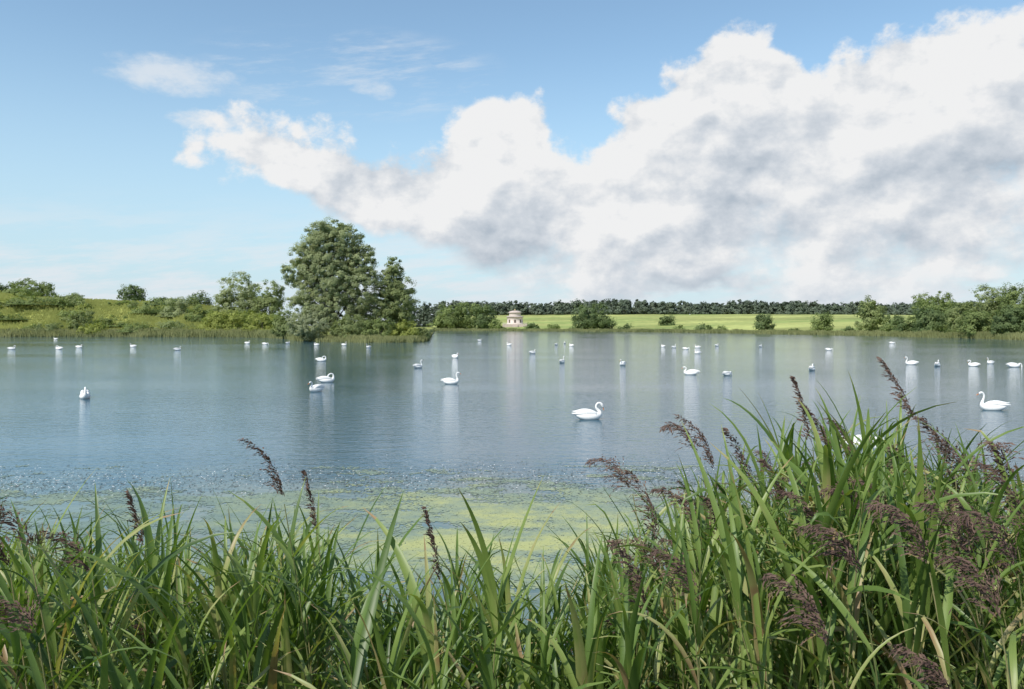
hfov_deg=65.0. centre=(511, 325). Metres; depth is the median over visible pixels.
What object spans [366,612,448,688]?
leafy reed
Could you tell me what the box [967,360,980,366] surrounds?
swan
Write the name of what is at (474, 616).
leafy reed
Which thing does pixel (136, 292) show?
skyline tree
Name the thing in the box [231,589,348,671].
leafy reed
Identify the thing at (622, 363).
swan
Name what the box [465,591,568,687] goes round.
leafy reed
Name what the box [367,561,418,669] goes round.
leafy reed
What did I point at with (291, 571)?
leafy reed
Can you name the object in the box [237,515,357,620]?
leafy reed
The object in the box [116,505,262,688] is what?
leafy reed
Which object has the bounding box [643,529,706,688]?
plumed reed
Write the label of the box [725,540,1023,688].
leafy reed
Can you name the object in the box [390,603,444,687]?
leafy reed
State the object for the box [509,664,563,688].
leafy reed
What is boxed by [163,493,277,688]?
leafy reed
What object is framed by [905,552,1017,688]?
plumed reed
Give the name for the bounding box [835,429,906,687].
leafy reed
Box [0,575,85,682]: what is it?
leafy reed
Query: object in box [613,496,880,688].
leafy reed
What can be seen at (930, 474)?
leafy reed
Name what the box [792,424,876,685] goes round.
leafy reed
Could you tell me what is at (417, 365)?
swan
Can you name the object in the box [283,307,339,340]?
waterside bush
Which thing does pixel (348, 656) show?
leafy reed
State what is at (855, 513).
leafy reed
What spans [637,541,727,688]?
leafy reed
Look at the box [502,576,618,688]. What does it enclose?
leafy reed
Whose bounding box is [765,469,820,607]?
leafy reed
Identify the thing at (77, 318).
slope bush
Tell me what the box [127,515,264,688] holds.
leafy reed
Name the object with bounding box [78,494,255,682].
leafy reed
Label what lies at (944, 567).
leafy reed
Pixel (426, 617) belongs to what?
leafy reed
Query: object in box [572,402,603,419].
swan
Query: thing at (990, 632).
leafy reed
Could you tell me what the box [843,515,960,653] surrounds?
leafy reed
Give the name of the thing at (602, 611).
leafy reed
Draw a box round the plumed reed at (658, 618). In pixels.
[605,470,694,688]
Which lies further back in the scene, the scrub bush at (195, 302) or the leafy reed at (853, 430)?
the scrub bush at (195, 302)
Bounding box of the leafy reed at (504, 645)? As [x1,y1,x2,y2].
[440,524,538,688]
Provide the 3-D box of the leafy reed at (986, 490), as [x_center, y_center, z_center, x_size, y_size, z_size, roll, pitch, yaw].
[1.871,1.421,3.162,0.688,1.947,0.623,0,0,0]
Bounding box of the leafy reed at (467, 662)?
[433,608,480,666]
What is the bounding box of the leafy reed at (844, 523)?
[770,491,878,683]
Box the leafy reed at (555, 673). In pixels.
[511,631,618,688]
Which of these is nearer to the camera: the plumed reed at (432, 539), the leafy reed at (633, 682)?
the leafy reed at (633, 682)
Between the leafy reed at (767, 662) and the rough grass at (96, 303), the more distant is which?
the rough grass at (96, 303)
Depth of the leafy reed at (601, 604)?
2.89 m
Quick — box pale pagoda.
[503,309,526,326]
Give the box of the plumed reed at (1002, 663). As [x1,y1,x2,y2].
[908,498,1023,688]
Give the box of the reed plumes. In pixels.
[107,444,1022,656]
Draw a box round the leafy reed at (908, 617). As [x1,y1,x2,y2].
[822,470,949,688]
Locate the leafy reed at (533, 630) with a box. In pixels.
[476,577,666,688]
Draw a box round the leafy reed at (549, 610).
[443,557,577,684]
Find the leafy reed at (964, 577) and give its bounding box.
[841,479,1017,683]
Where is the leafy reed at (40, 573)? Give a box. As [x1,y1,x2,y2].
[0,526,114,688]
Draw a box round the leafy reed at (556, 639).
[538,606,568,688]
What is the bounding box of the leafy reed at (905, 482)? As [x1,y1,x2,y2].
[824,447,988,688]
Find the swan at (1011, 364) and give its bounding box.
[1006,362,1021,366]
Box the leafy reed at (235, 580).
[183,508,322,688]
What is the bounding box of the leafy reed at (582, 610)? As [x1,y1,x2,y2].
[502,581,619,664]
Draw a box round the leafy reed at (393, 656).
[243,561,436,688]
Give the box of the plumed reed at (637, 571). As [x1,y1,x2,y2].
[608,552,654,653]
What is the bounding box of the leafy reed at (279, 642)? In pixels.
[192,540,311,680]
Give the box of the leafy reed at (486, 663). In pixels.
[388,589,610,688]
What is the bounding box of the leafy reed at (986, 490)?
[926,449,1022,684]
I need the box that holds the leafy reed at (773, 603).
[725,431,908,639]
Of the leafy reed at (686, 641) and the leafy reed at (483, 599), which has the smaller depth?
the leafy reed at (686, 641)
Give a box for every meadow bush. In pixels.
[488,319,504,328]
[523,322,539,328]
[542,323,559,328]
[616,323,632,329]
[672,325,684,329]
[693,322,713,329]
[843,325,855,330]
[879,324,893,331]
[882,314,904,329]
[893,319,915,331]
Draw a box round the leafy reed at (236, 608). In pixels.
[140,529,350,688]
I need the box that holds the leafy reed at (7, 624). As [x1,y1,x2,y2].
[0,556,81,684]
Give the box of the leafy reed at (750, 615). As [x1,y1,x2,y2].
[701,519,848,688]
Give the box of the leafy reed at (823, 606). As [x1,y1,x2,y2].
[753,512,895,685]
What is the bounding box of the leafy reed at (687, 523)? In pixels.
[663,512,710,688]
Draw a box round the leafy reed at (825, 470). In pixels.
[747,397,870,688]
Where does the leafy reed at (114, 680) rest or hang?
on the ground at (740, 321)
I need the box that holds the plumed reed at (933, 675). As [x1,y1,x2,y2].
[869,642,949,688]
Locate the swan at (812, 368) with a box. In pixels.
[809,364,814,370]
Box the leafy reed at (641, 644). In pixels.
[604,563,684,688]
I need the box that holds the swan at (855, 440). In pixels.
[839,435,876,447]
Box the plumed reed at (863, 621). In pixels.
[799,483,955,688]
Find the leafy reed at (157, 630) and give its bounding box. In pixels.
[72,535,203,682]
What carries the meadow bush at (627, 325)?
on the ground at (740, 321)
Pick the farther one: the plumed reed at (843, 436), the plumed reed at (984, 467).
the plumed reed at (843, 436)
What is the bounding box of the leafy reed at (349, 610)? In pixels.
[212,542,404,683]
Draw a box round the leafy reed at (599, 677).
[555,597,603,688]
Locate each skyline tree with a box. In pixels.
[0,283,10,291]
[7,278,58,297]
[116,284,147,300]
[188,290,214,306]
[210,270,265,312]
[250,279,285,316]
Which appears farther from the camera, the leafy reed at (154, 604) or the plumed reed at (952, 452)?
the plumed reed at (952, 452)
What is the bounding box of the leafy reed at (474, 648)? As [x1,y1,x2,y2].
[437,570,483,684]
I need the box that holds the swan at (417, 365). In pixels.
[413,360,422,367]
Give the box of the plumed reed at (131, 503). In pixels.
[113,489,217,687]
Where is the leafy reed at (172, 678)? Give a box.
[96,566,309,688]
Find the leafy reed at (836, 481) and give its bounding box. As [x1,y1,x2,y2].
[783,419,922,684]
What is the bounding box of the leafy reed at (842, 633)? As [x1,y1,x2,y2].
[788,564,849,678]
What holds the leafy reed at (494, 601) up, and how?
on the ground at (740, 321)
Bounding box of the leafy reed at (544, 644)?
[491,582,556,687]
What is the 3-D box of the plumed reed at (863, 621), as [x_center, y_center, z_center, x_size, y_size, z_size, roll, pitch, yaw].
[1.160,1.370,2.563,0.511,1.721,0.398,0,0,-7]
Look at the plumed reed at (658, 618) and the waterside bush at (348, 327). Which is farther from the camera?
the waterside bush at (348, 327)
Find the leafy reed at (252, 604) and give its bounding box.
[187,515,289,688]
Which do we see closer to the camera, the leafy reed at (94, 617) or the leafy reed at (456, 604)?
the leafy reed at (94, 617)
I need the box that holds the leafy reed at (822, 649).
[686,483,870,688]
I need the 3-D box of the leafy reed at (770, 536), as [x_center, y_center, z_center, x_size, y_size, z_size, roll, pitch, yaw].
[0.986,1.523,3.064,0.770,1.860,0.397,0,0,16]
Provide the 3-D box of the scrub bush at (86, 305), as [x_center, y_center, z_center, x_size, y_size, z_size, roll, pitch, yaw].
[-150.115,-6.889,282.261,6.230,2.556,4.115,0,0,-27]
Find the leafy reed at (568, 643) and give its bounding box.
[510,551,596,670]
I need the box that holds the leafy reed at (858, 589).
[676,471,912,688]
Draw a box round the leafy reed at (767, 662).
[707,534,797,688]
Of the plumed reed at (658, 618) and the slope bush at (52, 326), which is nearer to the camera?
the plumed reed at (658, 618)
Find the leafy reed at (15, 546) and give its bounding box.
[1,501,65,590]
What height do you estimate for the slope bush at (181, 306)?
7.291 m
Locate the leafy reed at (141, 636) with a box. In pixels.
[61,551,205,688]
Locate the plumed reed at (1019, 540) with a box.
[928,438,1023,687]
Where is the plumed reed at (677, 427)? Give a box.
[635,421,790,685]
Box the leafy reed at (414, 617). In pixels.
[338,550,551,688]
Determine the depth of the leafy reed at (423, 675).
2.72 m
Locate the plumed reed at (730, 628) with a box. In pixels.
[663,496,751,688]
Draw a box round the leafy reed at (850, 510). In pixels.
[767,389,930,688]
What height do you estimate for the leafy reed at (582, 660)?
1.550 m
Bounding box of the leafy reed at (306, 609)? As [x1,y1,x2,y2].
[228,540,349,688]
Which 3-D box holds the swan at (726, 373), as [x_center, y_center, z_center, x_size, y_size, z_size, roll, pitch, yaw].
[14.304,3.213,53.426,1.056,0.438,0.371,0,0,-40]
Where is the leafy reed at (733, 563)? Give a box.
[648,423,765,688]
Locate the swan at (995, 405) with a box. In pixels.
[977,391,1009,410]
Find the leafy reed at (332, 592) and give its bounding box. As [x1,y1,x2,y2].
[269,529,349,667]
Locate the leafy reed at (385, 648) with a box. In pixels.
[347,609,409,687]
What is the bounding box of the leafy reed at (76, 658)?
[55,567,178,687]
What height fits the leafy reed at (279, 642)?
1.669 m
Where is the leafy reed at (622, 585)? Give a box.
[586,525,628,688]
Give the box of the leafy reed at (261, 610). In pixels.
[209,536,312,683]
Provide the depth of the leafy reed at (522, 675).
2.54 m
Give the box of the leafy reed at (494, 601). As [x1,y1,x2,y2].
[365,478,542,688]
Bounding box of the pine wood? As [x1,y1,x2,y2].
[390,298,1017,326]
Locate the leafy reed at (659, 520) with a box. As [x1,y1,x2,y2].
[634,490,689,657]
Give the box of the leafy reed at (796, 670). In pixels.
[754,529,811,688]
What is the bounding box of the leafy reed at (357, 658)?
[245,491,403,688]
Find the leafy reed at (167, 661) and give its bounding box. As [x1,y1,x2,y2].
[146,622,259,688]
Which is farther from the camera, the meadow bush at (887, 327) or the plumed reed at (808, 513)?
the meadow bush at (887, 327)
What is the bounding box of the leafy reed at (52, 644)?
[0,517,158,688]
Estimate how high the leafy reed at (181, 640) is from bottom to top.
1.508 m
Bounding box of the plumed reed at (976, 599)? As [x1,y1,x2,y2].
[927,544,1006,688]
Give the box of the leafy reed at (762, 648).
[691,464,857,688]
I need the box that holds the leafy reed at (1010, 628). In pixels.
[909,465,1023,688]
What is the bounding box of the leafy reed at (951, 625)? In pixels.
[928,495,998,688]
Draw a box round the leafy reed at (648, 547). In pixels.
[585,496,679,686]
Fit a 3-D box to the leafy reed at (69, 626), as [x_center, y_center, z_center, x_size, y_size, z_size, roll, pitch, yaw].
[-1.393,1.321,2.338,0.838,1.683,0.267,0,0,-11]
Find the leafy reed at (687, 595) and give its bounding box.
[620,462,767,688]
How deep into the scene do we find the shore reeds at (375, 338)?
162.38 m
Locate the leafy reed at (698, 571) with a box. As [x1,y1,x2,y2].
[666,518,709,680]
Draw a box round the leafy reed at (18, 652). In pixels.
[0,530,136,688]
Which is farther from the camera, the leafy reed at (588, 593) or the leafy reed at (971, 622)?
the leafy reed at (588, 593)
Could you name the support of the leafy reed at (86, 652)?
on the ground at (740, 321)
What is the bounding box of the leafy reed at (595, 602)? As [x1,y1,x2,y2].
[564,571,673,674]
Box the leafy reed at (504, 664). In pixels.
[449,598,556,678]
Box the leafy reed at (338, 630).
[297,509,429,682]
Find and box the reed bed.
[0,374,1023,688]
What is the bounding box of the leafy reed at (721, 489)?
[706,472,771,584]
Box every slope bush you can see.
[0,312,31,319]
[4,295,64,304]
[22,322,64,331]
[65,306,97,329]
[72,322,116,334]
[97,315,134,326]
[116,321,152,331]
[128,302,163,313]
[148,296,176,304]
[151,320,194,330]
[155,296,190,316]
[183,304,220,321]
[195,309,251,330]
[242,311,277,331]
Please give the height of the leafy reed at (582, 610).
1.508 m
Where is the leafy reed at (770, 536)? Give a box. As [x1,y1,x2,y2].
[687,477,793,683]
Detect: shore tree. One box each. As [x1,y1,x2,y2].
[433,303,463,328]
[451,302,481,328]
[471,304,497,328]
[570,301,616,328]
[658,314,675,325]
[752,313,775,329]
[810,311,834,331]
[854,295,888,330]
[906,291,956,331]
[912,307,946,332]
[942,300,979,332]
[956,310,1000,336]
[961,283,1015,331]
[989,304,1023,334]
[994,282,1023,327]
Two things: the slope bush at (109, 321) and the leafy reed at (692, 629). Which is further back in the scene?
the slope bush at (109, 321)
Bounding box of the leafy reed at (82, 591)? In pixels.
[5,533,136,678]
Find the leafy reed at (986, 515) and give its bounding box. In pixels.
[946,480,1000,681]
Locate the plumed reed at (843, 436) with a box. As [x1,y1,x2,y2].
[822,417,886,584]
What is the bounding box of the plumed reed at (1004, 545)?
[915,511,1023,688]
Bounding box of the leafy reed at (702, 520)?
[604,482,718,688]
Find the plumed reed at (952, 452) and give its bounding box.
[926,437,1020,655]
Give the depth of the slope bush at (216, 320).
244.13 m
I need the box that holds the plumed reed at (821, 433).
[794,403,927,626]
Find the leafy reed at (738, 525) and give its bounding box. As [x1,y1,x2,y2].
[695,425,857,688]
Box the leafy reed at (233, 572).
[194,521,257,688]
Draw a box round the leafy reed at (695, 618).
[608,501,802,688]
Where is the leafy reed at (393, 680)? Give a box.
[353,616,483,688]
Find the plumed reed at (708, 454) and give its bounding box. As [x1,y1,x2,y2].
[674,414,767,686]
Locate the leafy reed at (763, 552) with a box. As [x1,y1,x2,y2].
[710,479,785,684]
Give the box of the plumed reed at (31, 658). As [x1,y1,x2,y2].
[0,585,185,688]
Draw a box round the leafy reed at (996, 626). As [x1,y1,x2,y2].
[927,520,1023,688]
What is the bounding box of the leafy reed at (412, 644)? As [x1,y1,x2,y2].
[326,542,449,688]
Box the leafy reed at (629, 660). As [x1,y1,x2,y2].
[595,575,674,688]
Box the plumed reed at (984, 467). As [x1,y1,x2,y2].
[956,461,1023,688]
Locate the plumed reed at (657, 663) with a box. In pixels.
[583,539,700,688]
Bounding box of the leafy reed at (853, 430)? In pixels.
[833,397,860,666]
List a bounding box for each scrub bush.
[4,288,19,293]
[8,291,29,296]
[10,289,36,297]
[51,294,77,300]
[55,311,70,316]
[57,299,74,308]
[63,292,80,300]
[64,295,91,305]
[76,303,93,308]
[108,299,134,305]
[126,300,141,308]
[184,296,200,305]
[241,309,258,318]
[263,321,278,329]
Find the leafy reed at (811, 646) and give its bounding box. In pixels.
[744,457,828,688]
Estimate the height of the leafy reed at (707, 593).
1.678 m
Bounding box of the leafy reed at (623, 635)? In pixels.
[446,512,730,688]
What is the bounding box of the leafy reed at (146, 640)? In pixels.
[103,571,228,688]
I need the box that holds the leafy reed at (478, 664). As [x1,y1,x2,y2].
[429,593,654,688]
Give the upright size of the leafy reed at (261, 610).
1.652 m
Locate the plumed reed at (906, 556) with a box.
[845,477,909,686]
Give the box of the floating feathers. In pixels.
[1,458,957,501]
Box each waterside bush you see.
[268,309,297,336]
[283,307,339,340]
[328,314,372,337]
[357,316,396,336]
[390,319,419,336]
[417,326,429,337]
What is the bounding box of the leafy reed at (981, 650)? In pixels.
[905,470,1023,688]
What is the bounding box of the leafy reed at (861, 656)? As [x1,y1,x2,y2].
[769,442,906,688]
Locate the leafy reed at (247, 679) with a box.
[140,600,320,688]
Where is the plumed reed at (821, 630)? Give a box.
[670,573,914,688]
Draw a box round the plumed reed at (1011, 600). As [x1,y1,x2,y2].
[924,494,1023,681]
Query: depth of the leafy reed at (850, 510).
2.51 m
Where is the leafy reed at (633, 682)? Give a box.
[619,560,649,688]
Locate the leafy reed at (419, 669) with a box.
[321,630,445,688]
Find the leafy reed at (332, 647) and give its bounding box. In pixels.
[297,593,392,688]
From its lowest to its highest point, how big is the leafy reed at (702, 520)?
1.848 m
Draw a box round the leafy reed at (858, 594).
[761,432,961,688]
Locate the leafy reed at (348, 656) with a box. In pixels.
[275,564,450,688]
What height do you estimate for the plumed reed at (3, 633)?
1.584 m
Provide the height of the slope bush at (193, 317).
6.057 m
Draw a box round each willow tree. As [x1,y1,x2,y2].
[280,217,383,334]
[366,256,420,334]
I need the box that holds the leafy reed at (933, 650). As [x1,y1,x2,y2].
[862,451,972,688]
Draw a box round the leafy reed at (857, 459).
[760,413,924,688]
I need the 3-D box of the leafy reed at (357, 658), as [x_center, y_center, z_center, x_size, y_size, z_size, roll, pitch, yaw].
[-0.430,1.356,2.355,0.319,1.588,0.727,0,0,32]
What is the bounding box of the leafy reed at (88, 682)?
[0,589,135,688]
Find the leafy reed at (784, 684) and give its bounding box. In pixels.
[754,451,810,688]
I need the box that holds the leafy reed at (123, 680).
[61,606,233,688]
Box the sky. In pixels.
[0,0,1023,325]
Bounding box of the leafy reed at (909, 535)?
[829,440,976,676]
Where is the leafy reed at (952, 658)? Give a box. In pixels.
[884,537,966,688]
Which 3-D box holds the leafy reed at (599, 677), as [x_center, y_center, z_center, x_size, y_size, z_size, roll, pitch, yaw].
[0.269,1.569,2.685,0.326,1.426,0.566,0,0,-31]
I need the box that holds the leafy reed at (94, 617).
[75,535,159,688]
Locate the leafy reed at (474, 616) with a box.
[379,579,485,688]
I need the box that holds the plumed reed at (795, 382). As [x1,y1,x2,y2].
[765,375,888,688]
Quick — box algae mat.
[0,465,1022,688]
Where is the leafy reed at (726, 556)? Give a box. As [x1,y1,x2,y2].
[693,455,793,688]
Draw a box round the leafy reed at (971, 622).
[923,517,1023,688]
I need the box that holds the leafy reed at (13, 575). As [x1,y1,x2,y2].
[1,540,64,673]
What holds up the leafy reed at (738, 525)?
on the ground at (740, 321)
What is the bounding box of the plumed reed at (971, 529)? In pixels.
[886,488,1022,688]
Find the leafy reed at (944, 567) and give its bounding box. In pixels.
[831,485,1023,688]
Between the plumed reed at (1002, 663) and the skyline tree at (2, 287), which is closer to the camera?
the plumed reed at (1002, 663)
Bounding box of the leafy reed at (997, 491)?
[922,452,1023,677]
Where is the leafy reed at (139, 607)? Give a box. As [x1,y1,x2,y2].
[73,526,209,676]
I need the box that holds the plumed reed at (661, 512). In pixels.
[584,454,710,684]
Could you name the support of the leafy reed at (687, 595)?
on the ground at (740, 321)
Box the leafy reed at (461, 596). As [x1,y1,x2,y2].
[396,525,516,687]
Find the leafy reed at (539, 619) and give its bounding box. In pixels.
[486,570,591,687]
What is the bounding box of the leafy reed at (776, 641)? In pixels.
[719,446,821,685]
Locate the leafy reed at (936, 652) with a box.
[892,608,956,683]
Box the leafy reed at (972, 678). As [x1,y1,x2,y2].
[841,491,1013,688]
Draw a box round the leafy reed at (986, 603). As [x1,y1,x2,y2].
[954,566,1023,688]
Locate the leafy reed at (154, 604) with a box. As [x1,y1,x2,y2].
[50,549,301,688]
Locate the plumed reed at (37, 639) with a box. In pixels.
[0,497,138,688]
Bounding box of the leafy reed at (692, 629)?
[670,567,713,686]
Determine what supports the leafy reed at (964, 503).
on the ground at (740, 321)
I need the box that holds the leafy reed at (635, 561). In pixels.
[582,517,658,642]
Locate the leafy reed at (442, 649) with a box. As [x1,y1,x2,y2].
[395,571,463,654]
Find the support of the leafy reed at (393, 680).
on the ground at (740, 321)
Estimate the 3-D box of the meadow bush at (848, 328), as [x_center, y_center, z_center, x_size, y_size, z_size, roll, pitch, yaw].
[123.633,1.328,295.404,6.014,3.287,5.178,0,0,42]
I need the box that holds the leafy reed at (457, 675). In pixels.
[451,621,471,688]
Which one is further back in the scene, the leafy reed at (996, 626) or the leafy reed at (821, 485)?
the leafy reed at (821, 485)
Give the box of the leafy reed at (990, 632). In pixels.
[949,483,1022,687]
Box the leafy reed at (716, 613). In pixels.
[675,511,753,688]
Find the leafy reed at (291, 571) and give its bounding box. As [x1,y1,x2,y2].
[206,508,312,681]
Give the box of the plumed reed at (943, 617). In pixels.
[864,500,960,688]
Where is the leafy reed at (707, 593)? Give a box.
[658,488,779,688]
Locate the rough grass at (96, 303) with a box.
[0,292,271,334]
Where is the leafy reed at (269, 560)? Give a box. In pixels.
[243,509,350,659]
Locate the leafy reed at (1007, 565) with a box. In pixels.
[957,504,1021,628]
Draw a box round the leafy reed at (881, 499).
[834,435,991,688]
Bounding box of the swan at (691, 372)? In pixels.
[681,366,699,374]
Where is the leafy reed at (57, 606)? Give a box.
[0,527,156,684]
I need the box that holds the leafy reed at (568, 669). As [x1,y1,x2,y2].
[437,618,602,688]
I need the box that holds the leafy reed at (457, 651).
[368,558,478,684]
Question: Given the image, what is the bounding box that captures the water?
[0,331,1023,684]
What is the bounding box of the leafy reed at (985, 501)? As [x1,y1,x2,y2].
[914,434,1011,658]
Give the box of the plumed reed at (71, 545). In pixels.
[22,528,213,688]
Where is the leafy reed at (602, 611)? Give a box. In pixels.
[560,563,617,680]
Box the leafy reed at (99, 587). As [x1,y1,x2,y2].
[57,485,149,686]
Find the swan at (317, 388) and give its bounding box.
[308,381,325,391]
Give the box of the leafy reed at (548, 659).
[513,594,574,688]
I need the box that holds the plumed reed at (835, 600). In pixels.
[765,520,923,688]
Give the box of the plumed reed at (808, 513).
[757,490,944,688]
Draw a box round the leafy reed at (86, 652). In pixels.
[0,528,238,688]
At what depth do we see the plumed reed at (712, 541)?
2.45 m
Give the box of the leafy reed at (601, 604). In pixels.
[561,559,684,688]
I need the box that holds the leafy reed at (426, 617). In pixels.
[365,509,439,688]
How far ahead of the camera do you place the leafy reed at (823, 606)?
2.68 m
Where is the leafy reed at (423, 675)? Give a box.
[325,575,498,688]
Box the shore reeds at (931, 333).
[434,328,1023,339]
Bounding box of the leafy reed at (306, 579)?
[258,521,391,688]
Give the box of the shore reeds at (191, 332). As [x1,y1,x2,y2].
[0,327,294,339]
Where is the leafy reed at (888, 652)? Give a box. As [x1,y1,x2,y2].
[797,564,997,688]
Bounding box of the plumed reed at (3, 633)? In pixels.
[0,531,110,688]
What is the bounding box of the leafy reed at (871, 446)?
[747,386,953,669]
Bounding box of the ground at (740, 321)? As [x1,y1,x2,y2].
[0,295,959,337]
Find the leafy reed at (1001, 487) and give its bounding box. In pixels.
[971,466,1023,513]
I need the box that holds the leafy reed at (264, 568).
[179,526,277,688]
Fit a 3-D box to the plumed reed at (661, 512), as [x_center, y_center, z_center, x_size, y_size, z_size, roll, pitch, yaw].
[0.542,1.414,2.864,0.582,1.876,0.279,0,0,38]
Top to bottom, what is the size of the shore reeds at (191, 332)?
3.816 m
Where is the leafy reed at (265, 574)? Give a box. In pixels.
[205,529,317,678]
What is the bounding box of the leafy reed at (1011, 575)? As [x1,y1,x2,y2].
[953,491,1013,672]
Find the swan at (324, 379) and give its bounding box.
[316,373,334,382]
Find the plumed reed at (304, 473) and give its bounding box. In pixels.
[262,469,407,688]
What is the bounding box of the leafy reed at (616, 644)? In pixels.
[540,557,617,663]
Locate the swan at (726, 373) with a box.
[722,371,731,375]
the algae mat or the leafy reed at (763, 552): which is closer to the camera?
the leafy reed at (763, 552)
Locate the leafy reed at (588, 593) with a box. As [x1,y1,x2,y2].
[564,564,602,681]
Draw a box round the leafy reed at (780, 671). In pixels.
[668,492,873,688]
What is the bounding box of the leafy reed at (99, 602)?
[28,507,145,685]
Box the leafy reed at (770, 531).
[742,478,809,643]
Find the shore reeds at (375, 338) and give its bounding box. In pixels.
[288,332,432,342]
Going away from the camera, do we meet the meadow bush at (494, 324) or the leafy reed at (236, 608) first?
the leafy reed at (236, 608)
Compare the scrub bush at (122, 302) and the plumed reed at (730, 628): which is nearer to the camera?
the plumed reed at (730, 628)
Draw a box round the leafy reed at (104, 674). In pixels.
[100,625,146,688]
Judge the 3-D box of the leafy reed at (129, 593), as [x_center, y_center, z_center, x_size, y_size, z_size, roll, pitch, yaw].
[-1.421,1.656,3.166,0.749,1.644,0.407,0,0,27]
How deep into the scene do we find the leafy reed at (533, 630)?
3.00 m
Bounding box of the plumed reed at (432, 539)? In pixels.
[391,506,548,688]
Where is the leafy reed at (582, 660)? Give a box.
[564,530,611,688]
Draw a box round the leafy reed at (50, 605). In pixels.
[20,523,78,688]
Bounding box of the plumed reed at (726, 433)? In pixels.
[721,427,773,667]
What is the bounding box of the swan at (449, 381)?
[440,372,459,383]
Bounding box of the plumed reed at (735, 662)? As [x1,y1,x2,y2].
[582,546,813,688]
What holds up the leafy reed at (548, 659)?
on the ground at (740, 321)
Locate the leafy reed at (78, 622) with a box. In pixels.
[31,522,133,688]
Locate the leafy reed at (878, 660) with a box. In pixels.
[763,495,990,688]
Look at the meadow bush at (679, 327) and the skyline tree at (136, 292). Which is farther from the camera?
the meadow bush at (679, 327)
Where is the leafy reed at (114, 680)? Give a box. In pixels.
[47,561,166,688]
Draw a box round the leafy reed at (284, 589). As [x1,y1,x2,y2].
[224,478,382,687]
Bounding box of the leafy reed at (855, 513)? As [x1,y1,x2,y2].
[722,422,981,675]
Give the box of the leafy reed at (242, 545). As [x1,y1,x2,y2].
[207,498,276,663]
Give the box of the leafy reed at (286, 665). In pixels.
[243,578,292,688]
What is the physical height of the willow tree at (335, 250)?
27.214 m
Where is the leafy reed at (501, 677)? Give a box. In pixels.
[435,546,549,688]
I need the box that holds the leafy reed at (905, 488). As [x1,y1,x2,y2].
[843,455,985,688]
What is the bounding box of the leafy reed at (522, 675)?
[483,602,612,688]
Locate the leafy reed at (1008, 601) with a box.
[990,536,1023,622]
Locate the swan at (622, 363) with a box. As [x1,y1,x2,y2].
[620,359,625,365]
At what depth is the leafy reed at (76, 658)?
2.68 m
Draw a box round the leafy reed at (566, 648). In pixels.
[482,582,614,670]
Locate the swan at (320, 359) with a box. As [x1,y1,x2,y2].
[315,356,325,360]
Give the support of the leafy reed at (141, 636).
on the ground at (740, 321)
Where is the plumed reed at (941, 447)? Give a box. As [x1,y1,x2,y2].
[871,416,1023,686]
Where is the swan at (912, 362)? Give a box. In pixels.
[904,357,918,364]
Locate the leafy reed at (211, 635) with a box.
[122,531,275,682]
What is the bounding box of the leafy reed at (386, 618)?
[349,564,444,685]
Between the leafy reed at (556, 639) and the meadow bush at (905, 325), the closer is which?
the leafy reed at (556, 639)
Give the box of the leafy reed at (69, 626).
[11,506,182,688]
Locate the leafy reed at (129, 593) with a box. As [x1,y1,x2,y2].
[65,541,184,686]
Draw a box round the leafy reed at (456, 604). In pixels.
[354,535,545,661]
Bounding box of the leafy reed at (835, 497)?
[712,412,893,688]
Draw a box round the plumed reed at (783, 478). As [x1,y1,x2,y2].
[755,476,822,645]
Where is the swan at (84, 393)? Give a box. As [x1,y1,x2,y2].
[79,387,89,398]
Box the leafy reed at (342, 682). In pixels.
[317,646,386,688]
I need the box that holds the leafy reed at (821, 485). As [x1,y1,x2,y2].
[762,466,837,582]
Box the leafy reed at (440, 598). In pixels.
[430,579,523,678]
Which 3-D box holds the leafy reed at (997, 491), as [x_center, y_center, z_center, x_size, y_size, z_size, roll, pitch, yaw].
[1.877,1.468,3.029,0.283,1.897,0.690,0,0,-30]
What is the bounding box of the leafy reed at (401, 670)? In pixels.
[284,644,419,688]
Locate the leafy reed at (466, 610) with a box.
[436,580,473,688]
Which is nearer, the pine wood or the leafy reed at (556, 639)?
the leafy reed at (556, 639)
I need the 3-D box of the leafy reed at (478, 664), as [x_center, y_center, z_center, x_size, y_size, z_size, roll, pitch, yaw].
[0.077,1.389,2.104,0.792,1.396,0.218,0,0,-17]
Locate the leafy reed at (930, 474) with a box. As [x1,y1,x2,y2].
[782,458,948,624]
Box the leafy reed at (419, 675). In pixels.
[321,626,479,688]
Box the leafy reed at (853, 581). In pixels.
[751,379,909,688]
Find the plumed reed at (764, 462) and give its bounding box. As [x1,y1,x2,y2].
[724,459,842,687]
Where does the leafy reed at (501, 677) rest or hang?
on the ground at (740, 321)
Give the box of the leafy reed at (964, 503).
[862,422,1023,688]
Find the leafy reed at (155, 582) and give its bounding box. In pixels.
[102,499,176,681]
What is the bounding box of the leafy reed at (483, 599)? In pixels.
[406,545,527,654]
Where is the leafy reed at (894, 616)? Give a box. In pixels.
[865,540,988,688]
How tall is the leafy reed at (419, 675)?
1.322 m
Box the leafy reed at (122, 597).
[30,509,168,688]
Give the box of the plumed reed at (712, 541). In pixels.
[602,486,763,688]
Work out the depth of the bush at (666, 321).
518.41 m
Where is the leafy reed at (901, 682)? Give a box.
[800,453,958,688]
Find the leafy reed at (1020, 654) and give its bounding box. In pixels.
[873,431,1023,688]
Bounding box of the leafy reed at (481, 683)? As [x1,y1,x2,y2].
[440,636,587,688]
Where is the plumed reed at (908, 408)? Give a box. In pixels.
[876,357,1023,687]
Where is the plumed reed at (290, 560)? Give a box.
[237,438,375,688]
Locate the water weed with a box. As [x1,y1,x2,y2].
[0,448,1023,507]
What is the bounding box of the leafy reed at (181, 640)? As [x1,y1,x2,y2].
[127,560,205,688]
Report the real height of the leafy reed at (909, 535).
1.906 m

